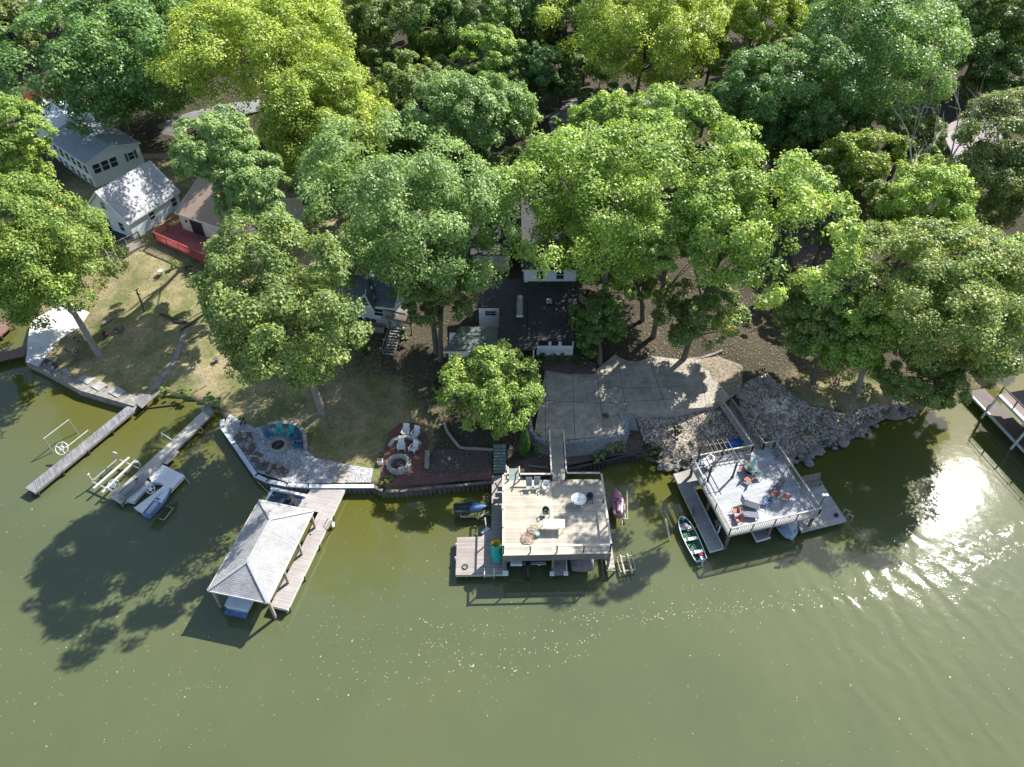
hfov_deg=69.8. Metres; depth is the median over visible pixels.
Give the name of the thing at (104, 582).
water
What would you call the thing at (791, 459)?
boulder
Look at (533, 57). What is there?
elm tree
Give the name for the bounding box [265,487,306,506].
deck boat
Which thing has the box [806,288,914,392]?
ginkgo tree
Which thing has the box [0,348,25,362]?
brown dock
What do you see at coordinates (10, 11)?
oak tree
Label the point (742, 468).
patio chair
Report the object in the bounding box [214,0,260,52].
forest tree
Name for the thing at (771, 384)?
boulder
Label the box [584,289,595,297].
shrub
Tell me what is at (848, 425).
gravel shore
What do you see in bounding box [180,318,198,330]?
log steps
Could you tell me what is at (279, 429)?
adirondack chair
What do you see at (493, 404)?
magnolia tree
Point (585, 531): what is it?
boat deck
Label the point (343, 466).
flagstone
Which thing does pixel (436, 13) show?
deciduous tree
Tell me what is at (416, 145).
forest tree
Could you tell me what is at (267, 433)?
adirondack chair
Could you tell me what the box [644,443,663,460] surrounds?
shrub
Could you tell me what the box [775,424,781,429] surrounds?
boulder
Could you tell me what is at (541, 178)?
elm tree
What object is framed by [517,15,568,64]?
forest tree
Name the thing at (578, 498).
round table
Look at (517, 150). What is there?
oak tree
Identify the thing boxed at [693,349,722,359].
drive kerb
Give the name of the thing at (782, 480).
patio chair
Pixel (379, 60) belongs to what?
forest tree
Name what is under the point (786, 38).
forest tree
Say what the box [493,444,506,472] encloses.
shore stairs
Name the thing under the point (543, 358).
hedge
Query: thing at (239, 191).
locust tree
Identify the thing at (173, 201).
window
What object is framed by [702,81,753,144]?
forest tree
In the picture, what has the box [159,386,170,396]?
shrub
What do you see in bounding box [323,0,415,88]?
elm tree
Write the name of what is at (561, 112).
road
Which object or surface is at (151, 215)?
window
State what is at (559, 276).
window
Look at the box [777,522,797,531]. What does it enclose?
cover
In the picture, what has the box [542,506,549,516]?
resin chair
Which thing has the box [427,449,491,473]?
dirt bed
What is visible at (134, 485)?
kayak
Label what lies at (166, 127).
side road
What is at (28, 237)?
maple tree
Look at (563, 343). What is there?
window
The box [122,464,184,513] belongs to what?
drive on platform
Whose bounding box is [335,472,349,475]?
flagstone
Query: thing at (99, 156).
long house
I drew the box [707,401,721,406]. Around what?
dirt drift
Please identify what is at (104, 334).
burn barrel
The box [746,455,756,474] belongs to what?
parasol
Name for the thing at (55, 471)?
grey pier
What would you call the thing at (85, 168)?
window
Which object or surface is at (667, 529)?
mooring pole
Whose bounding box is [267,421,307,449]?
curved bench wall
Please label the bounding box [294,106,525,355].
oak tree
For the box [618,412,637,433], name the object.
block steps
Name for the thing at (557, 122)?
forest tree
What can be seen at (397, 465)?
fire ring
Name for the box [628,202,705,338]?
maple tree
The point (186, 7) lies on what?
maple tree
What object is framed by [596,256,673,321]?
maple tree
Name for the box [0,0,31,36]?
forest tree
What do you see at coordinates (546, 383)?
fallen leaves
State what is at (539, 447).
shrub
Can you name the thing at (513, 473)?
deck steps
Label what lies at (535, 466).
timber sleeper
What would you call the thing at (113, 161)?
window
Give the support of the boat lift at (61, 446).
in the water
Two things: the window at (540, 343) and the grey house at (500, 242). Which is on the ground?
the grey house at (500, 242)
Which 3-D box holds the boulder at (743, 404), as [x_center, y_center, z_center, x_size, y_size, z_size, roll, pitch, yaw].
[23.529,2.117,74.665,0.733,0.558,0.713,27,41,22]
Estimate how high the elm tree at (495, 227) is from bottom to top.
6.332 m
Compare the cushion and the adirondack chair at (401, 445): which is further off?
the adirondack chair at (401, 445)
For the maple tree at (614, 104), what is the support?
on the ground
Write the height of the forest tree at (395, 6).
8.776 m
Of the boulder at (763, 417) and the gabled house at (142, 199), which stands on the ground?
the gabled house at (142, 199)
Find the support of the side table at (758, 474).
on the boat deck at (723, 490)
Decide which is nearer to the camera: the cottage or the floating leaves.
the floating leaves
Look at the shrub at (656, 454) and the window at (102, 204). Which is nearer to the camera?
the shrub at (656, 454)
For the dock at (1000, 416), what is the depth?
74.91 m
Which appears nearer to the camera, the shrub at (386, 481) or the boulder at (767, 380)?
the shrub at (386, 481)
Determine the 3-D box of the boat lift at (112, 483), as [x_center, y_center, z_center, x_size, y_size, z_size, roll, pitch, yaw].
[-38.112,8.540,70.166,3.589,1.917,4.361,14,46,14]
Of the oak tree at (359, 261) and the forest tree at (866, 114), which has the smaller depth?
the oak tree at (359, 261)
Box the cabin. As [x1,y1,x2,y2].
[337,270,405,327]
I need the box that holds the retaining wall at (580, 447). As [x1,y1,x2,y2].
[526,416,629,456]
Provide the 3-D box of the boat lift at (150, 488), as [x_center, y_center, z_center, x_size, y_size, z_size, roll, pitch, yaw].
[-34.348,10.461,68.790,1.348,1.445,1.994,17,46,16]
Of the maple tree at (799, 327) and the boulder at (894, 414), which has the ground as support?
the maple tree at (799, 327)
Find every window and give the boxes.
[82,164,89,174]
[91,162,102,174]
[99,201,106,209]
[100,159,110,170]
[108,156,118,167]
[117,221,125,231]
[127,151,134,160]
[148,211,155,220]
[170,197,177,206]
[374,308,384,316]
[485,310,495,315]
[536,271,544,279]
[537,341,548,345]
[551,341,558,345]
[556,271,564,279]
[561,341,572,345]
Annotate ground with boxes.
[0,0,1023,492]
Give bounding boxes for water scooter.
[142,487,171,519]
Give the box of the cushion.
[682,523,688,528]
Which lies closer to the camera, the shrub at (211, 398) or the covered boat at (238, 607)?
the covered boat at (238, 607)
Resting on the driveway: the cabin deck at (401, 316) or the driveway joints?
the driveway joints
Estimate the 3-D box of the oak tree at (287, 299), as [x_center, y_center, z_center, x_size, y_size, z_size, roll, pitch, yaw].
[-19.515,-3.480,65.310,13.466,24.393,17.483,-24,49,-23]
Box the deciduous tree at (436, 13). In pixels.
[402,0,520,64]
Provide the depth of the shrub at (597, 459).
71.27 m
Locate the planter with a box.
[377,458,382,464]
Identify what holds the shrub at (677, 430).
on the gravel slope at (696, 429)
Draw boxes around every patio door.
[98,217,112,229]
[189,219,205,236]
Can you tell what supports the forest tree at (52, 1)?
on the ground
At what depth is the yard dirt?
109.70 m
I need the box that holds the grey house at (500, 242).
[470,204,510,271]
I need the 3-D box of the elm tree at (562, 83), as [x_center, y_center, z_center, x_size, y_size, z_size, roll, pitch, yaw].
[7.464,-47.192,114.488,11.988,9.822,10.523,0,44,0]
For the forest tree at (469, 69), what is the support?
on the ground
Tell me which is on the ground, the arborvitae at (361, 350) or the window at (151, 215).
the arborvitae at (361, 350)
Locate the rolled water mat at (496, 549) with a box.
[490,539,501,562]
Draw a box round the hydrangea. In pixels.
[398,326,409,343]
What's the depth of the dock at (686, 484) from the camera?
67.42 m
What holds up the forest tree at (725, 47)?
on the ground
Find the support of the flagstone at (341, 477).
on the gravel patio at (320, 471)
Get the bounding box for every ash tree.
[0,91,59,213]
[529,0,617,41]
[568,293,627,367]
[835,215,1023,383]
[871,348,992,410]
[874,153,980,283]
[960,231,1023,348]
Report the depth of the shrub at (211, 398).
76.97 m
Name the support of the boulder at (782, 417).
on the gravel shore
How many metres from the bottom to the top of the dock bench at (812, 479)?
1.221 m
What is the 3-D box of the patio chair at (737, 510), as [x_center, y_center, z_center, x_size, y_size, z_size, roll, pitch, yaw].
[19.791,11.198,64.627,0.782,0.911,0.598,-3,44,-3]
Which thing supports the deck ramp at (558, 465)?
attached to the boat deck at (585, 531)
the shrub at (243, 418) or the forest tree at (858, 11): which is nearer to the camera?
the shrub at (243, 418)
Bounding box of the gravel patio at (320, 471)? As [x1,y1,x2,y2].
[225,414,372,483]
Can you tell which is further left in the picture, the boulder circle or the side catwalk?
the side catwalk
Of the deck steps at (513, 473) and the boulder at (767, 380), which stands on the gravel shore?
the boulder at (767, 380)
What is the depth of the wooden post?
85.11 m
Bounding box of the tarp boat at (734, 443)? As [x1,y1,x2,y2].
[726,439,741,448]
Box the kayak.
[117,467,154,500]
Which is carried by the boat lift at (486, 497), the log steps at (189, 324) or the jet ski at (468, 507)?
the jet ski at (468, 507)
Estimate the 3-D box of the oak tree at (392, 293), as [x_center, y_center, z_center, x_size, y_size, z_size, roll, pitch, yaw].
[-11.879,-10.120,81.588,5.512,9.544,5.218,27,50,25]
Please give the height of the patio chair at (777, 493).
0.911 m
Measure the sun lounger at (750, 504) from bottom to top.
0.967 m
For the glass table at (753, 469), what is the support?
on the boat deck at (723, 490)
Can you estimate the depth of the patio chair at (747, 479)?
67.15 m
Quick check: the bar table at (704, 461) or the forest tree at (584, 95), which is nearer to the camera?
the bar table at (704, 461)
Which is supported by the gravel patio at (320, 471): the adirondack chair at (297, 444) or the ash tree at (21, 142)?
the adirondack chair at (297, 444)
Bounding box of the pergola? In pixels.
[696,438,740,482]
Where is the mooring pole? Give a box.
[665,519,669,540]
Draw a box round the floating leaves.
[0,521,1015,763]
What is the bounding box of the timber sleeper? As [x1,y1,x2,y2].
[529,465,548,468]
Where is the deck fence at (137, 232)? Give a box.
[111,231,140,252]
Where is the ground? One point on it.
(378, 392)
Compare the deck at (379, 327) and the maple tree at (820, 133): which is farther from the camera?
the maple tree at (820, 133)
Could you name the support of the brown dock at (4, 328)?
in the water
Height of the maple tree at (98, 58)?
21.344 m
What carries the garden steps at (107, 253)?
on the ground
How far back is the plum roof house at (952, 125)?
102.02 m
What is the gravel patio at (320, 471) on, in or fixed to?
on the ground
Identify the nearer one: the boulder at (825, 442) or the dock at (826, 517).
the dock at (826, 517)
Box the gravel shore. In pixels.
[739,373,918,456]
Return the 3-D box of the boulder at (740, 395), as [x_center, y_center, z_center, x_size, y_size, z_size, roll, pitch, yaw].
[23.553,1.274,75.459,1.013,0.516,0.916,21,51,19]
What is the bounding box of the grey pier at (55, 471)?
[25,393,151,496]
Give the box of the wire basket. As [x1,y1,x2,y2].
[521,532,535,544]
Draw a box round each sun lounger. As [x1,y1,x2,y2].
[739,506,758,520]
[740,495,759,509]
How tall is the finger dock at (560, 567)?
0.170 m
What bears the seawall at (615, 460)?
on the ground
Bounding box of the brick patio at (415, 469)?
[380,422,491,486]
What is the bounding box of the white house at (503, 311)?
[443,182,596,373]
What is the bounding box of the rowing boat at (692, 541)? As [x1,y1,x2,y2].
[678,516,706,566]
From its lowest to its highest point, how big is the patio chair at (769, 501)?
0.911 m
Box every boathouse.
[207,499,315,618]
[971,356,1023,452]
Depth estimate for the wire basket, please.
62.30 m
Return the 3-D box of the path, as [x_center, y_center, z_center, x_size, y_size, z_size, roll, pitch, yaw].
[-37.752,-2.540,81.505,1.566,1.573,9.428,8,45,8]
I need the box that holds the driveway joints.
[545,357,720,437]
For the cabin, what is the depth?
81.64 m
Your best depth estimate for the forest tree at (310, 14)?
128.19 m
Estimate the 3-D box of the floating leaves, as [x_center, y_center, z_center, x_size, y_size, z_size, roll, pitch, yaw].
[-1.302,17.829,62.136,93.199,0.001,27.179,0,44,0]
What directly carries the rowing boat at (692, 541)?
on the water
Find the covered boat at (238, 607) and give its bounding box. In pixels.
[224,596,253,617]
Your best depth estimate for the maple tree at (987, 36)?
114.35 m
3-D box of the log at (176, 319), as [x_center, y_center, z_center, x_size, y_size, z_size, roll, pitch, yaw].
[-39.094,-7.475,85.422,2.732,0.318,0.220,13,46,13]
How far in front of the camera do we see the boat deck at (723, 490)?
66.62 m
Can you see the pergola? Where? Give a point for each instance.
(720, 465)
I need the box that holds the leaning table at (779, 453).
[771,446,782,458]
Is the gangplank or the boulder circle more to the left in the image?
the gangplank
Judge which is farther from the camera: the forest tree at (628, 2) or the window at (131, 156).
the forest tree at (628, 2)
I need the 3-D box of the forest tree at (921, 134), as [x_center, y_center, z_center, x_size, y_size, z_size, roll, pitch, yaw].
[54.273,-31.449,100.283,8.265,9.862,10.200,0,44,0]
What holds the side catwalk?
in the water
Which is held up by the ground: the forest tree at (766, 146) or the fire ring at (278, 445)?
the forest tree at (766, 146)
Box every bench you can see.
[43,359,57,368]
[424,450,429,468]
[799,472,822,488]
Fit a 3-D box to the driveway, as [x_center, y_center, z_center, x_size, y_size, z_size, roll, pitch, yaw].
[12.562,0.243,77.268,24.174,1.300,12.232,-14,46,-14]
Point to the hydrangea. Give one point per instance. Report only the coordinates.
(402, 334)
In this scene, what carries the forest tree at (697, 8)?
on the ground
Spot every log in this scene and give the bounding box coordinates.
[144,403,178,408]
[166,316,186,322]
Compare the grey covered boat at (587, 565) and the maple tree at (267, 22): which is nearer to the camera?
the grey covered boat at (587, 565)
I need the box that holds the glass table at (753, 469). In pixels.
[744,462,758,473]
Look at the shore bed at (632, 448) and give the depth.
71.58 m
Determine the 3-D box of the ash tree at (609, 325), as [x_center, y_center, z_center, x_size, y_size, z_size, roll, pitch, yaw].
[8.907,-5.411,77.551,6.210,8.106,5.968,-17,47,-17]
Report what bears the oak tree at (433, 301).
on the ground
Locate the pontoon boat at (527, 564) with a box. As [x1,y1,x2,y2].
[510,555,545,580]
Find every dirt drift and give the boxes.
[698,355,742,396]
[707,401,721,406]
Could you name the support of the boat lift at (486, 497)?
on the water
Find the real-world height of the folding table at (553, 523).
0.730 m
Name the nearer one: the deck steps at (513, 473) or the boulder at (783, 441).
the deck steps at (513, 473)
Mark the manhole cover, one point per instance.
(604, 415)
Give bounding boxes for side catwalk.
[603,496,614,573]
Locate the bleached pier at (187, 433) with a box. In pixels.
[110,405,213,506]
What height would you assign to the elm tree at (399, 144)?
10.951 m
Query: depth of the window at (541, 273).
82.56 m
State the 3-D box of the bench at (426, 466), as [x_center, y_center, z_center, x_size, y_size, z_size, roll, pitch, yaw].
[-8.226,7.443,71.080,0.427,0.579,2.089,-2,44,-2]
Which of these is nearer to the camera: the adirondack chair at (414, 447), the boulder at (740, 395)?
the adirondack chair at (414, 447)
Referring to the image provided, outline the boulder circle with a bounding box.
[764,396,798,428]
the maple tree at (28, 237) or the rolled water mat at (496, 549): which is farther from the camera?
the maple tree at (28, 237)
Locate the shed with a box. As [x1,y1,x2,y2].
[20,93,48,114]
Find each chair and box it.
[64,347,76,356]
[72,352,84,362]
[262,426,273,438]
[274,422,283,435]
[283,423,293,437]
[290,428,301,439]
[292,437,302,447]
[397,438,404,451]
[401,423,409,434]
[408,439,418,453]
[410,425,420,437]
[526,477,531,488]
[527,524,538,534]
[533,476,539,491]
[542,480,549,491]
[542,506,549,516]
[586,492,593,503]
[730,505,742,515]
[733,513,744,523]
[739,464,749,472]
[742,475,754,482]
[743,454,751,464]
[762,497,772,504]
[769,481,781,491]
[769,489,780,497]
[774,476,785,483]
[782,493,790,502]
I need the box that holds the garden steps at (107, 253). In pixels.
[104,249,122,266]
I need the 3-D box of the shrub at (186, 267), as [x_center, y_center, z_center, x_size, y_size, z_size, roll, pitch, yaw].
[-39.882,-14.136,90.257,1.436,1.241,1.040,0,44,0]
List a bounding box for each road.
[157,100,262,133]
[547,90,711,135]
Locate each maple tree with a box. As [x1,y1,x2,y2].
[0,0,214,136]
[0,170,130,356]
[138,0,219,50]
[141,0,369,128]
[252,51,398,198]
[481,108,764,318]
[567,81,730,176]
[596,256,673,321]
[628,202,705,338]
[649,278,751,353]
[661,140,866,360]
[709,33,874,174]
[758,94,874,174]
[771,258,887,384]
[789,0,976,132]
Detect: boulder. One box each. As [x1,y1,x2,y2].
[736,392,745,398]
[739,402,745,407]
[759,413,768,420]
[764,377,770,383]
[767,380,775,387]
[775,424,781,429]
[778,414,786,421]
[779,438,788,445]
[781,456,793,465]
[803,457,813,467]
[813,446,823,455]
[822,440,828,445]
[837,437,849,447]
[855,424,867,433]
[887,408,900,419]
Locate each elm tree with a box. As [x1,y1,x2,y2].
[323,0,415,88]
[337,175,416,228]
[361,48,441,111]
[361,122,426,168]
[449,23,527,89]
[475,211,511,243]
[488,0,565,66]
[500,39,560,112]
[515,134,578,195]
[526,45,598,108]
[675,86,734,136]
[811,128,920,218]
[826,209,894,252]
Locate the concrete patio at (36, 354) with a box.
[25,308,53,366]
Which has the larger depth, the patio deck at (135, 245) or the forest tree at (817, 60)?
the forest tree at (817, 60)
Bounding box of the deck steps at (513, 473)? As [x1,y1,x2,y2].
[507,466,519,479]
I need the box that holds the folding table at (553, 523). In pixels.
[543,519,564,532]
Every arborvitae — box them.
[355,320,367,355]
[516,426,531,458]
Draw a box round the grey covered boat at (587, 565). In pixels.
[570,554,593,571]
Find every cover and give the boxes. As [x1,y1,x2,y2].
[602,413,608,417]
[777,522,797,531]
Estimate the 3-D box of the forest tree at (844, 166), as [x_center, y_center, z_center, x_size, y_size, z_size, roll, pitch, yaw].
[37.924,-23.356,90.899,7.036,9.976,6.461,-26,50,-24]
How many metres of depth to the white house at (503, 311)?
80.24 m
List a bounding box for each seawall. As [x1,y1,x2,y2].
[220,419,373,493]
[374,480,492,497]
[520,453,640,479]
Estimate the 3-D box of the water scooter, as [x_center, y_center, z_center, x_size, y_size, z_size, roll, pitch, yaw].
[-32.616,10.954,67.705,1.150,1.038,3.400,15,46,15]
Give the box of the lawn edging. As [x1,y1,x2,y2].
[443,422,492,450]
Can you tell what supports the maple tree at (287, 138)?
on the ground
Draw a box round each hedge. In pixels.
[430,378,442,404]
[536,353,567,363]
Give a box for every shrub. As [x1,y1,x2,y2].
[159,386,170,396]
[170,259,179,267]
[176,387,191,397]
[183,263,192,271]
[201,391,221,406]
[238,417,245,425]
[380,475,392,484]
[510,452,522,462]
[533,443,541,456]
[571,355,587,364]
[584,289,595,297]
[593,450,606,463]
[602,440,625,454]
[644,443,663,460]
[673,423,682,433]
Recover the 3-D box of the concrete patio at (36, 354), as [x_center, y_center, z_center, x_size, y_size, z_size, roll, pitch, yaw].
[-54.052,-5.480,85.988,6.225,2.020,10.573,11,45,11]
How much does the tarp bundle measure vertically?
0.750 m
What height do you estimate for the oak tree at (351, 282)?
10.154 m
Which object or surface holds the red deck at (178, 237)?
on the ground
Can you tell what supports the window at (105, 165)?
in the long house at (99, 156)
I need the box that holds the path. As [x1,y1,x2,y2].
[146,328,187,394]
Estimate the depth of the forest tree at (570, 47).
121.10 m
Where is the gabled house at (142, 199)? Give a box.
[85,160,180,238]
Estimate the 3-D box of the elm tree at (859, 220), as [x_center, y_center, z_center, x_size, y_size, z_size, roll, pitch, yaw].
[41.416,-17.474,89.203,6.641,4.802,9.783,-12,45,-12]
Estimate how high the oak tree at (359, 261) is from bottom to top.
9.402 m
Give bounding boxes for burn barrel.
[102,332,107,337]
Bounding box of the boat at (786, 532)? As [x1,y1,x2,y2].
[776,524,797,539]
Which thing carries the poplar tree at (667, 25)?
on the ground
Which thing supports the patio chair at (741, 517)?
on the boat deck at (723, 490)
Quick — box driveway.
[535,354,731,440]
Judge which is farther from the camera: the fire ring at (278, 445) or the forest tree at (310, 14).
the forest tree at (310, 14)
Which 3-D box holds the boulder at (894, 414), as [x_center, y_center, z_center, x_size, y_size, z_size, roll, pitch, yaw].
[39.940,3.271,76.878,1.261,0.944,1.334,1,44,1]
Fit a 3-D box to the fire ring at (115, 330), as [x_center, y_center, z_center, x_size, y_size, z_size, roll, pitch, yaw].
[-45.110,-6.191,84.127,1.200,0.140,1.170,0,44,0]
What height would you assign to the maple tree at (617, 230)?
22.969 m
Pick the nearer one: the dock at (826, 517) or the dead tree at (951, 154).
the dock at (826, 517)
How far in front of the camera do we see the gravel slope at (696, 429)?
72.97 m
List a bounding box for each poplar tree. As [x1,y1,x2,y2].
[534,0,730,96]
[700,0,809,52]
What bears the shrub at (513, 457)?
on the shore bed at (632, 448)
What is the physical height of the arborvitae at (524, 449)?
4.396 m
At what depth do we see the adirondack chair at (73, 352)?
81.95 m
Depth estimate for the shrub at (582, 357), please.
77.83 m
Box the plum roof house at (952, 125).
[919,113,1003,172]
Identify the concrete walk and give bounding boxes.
[26,356,139,411]
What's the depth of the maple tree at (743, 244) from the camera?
65.13 m
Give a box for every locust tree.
[166,104,259,210]
[209,146,292,261]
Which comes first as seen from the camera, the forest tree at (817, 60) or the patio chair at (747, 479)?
the patio chair at (747, 479)
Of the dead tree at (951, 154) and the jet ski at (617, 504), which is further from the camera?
the dead tree at (951, 154)
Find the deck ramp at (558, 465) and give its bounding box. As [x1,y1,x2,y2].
[549,428,566,480]
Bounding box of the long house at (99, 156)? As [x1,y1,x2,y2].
[35,101,144,187]
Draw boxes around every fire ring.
[113,326,123,332]
[269,438,287,453]
[386,453,410,474]
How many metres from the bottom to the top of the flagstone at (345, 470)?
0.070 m
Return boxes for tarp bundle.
[348,316,376,323]
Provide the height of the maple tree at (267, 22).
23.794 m
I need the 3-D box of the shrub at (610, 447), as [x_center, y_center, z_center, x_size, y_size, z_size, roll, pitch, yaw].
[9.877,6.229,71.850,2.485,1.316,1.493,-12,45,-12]
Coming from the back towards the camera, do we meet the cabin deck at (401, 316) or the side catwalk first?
the cabin deck at (401, 316)
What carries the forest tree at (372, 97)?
on the ground
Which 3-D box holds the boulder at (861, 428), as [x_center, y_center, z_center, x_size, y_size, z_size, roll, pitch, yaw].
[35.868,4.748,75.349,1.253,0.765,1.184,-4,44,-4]
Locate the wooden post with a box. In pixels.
[135,288,145,311]
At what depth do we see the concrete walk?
78.95 m
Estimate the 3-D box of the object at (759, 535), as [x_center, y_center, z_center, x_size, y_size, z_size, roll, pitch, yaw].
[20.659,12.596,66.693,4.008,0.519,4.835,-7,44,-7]
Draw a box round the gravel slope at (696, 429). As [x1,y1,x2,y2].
[635,409,750,466]
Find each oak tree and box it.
[0,0,46,75]
[185,208,373,414]
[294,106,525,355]
[310,248,356,321]
[346,238,377,272]
[377,261,424,297]
[393,67,543,173]
[400,254,479,361]
[431,144,527,208]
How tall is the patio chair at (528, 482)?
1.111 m
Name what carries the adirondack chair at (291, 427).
on the gravel patio at (320, 471)
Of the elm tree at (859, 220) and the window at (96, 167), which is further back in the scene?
the window at (96, 167)
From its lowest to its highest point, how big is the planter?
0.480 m
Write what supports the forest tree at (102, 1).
on the ground
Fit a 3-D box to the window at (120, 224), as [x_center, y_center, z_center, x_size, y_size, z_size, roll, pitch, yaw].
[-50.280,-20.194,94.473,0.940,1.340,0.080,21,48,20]
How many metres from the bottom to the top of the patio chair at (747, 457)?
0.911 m
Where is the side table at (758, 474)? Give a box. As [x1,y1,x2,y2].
[754,472,762,479]
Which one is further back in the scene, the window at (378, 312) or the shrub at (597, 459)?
the window at (378, 312)
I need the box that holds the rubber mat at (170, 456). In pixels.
[161,449,178,463]
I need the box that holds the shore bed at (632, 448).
[507,439,642,476]
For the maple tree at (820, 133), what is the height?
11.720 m
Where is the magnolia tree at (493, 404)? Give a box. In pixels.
[435,338,545,440]
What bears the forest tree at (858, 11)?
on the ground
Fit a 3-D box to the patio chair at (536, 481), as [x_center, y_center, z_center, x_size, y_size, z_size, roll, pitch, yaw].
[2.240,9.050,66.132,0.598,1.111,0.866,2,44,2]
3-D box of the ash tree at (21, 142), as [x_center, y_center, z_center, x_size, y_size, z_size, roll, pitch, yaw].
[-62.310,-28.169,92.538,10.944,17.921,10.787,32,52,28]
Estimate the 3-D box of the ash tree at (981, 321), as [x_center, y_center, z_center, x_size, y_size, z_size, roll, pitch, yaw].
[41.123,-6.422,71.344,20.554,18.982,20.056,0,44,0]
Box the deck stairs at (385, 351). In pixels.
[382,321,402,354]
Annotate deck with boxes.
[85,216,142,258]
[152,215,219,263]
[348,320,384,332]
[381,303,416,334]
[502,472,611,571]
[689,440,821,549]
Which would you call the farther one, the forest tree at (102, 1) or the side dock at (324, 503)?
the forest tree at (102, 1)
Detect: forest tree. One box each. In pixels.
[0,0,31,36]
[30,0,103,26]
[89,0,174,30]
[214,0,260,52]
[285,0,347,28]
[299,0,377,43]
[343,86,392,123]
[351,48,404,91]
[390,0,448,26]
[406,23,453,68]
[408,115,458,161]
[424,37,481,100]
[453,62,503,90]
[485,73,528,144]
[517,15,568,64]
[551,107,599,143]
[556,22,612,86]
[573,72,634,120]
[582,0,632,19]
[655,0,727,38]
[682,19,754,86]
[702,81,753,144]
[719,124,769,200]
[750,29,811,66]
[774,0,864,33]
[793,42,839,87]
[797,148,850,225]
[801,208,857,269]
[817,73,897,131]
[842,3,921,24]
[861,179,908,258]
[881,108,948,181]
[923,1,961,32]
[936,211,996,263]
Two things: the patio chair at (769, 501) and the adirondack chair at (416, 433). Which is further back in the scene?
the adirondack chair at (416, 433)
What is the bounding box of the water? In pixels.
[0,306,1023,766]
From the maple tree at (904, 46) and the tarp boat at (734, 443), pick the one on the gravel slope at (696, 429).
the tarp boat at (734, 443)
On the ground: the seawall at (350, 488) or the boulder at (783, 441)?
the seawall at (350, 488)
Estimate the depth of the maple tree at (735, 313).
73.90 m
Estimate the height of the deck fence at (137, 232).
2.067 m
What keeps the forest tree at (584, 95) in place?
on the ground
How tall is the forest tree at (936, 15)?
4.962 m
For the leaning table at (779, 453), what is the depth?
69.29 m
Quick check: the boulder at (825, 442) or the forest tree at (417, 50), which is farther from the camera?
the forest tree at (417, 50)
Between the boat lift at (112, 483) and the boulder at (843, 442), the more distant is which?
the boulder at (843, 442)
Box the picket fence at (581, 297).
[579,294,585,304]
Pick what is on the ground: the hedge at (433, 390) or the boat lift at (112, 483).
the hedge at (433, 390)
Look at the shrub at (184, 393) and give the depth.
77.97 m
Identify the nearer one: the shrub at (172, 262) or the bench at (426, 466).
the bench at (426, 466)
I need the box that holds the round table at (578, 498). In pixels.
[571,493,585,506]
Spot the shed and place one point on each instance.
(43, 98)
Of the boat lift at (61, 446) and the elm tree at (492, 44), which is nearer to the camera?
the boat lift at (61, 446)
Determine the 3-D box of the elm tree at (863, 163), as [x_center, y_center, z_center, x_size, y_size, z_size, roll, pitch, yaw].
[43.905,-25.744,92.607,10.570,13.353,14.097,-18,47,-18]
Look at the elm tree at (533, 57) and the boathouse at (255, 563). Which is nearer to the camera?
the boathouse at (255, 563)
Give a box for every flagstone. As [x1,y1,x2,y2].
[331,479,345,483]
[333,475,347,479]
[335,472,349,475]
[336,464,349,468]
[337,468,351,471]
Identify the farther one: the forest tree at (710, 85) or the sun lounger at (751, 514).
the forest tree at (710, 85)
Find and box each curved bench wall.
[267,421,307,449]
[388,435,421,447]
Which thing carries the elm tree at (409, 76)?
on the ground
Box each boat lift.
[43,419,90,454]
[87,452,140,494]
[134,484,154,502]
[460,493,490,517]
[606,488,627,519]
[615,550,635,574]
[705,508,723,536]
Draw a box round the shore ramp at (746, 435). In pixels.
[720,399,764,451]
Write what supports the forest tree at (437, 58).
on the ground
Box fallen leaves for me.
[38,187,976,474]
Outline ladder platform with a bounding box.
[481,517,489,533]
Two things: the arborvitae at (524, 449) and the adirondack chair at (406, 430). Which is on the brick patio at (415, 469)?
the adirondack chair at (406, 430)
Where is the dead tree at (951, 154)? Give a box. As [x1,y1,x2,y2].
[890,67,1003,209]
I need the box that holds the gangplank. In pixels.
[140,390,159,407]
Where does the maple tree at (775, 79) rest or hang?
on the ground
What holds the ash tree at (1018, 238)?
on the ground
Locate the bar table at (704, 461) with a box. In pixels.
[699,454,715,471]
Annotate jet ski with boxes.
[453,502,487,512]
[611,488,624,518]
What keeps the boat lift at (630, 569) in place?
on the water
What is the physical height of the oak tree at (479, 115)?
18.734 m
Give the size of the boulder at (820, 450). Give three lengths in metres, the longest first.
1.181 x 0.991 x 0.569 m
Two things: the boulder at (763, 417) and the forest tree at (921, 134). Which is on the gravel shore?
the boulder at (763, 417)
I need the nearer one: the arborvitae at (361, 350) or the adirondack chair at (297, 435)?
the adirondack chair at (297, 435)
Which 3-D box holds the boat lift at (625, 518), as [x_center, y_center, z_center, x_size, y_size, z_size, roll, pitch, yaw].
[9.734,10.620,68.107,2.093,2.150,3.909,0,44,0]
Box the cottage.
[174,177,304,256]
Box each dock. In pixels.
[0,319,15,339]
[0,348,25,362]
[271,488,345,612]
[455,475,507,579]
[550,556,567,575]
[673,469,723,555]
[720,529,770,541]
[797,482,853,535]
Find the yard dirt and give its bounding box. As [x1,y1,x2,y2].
[142,131,186,158]

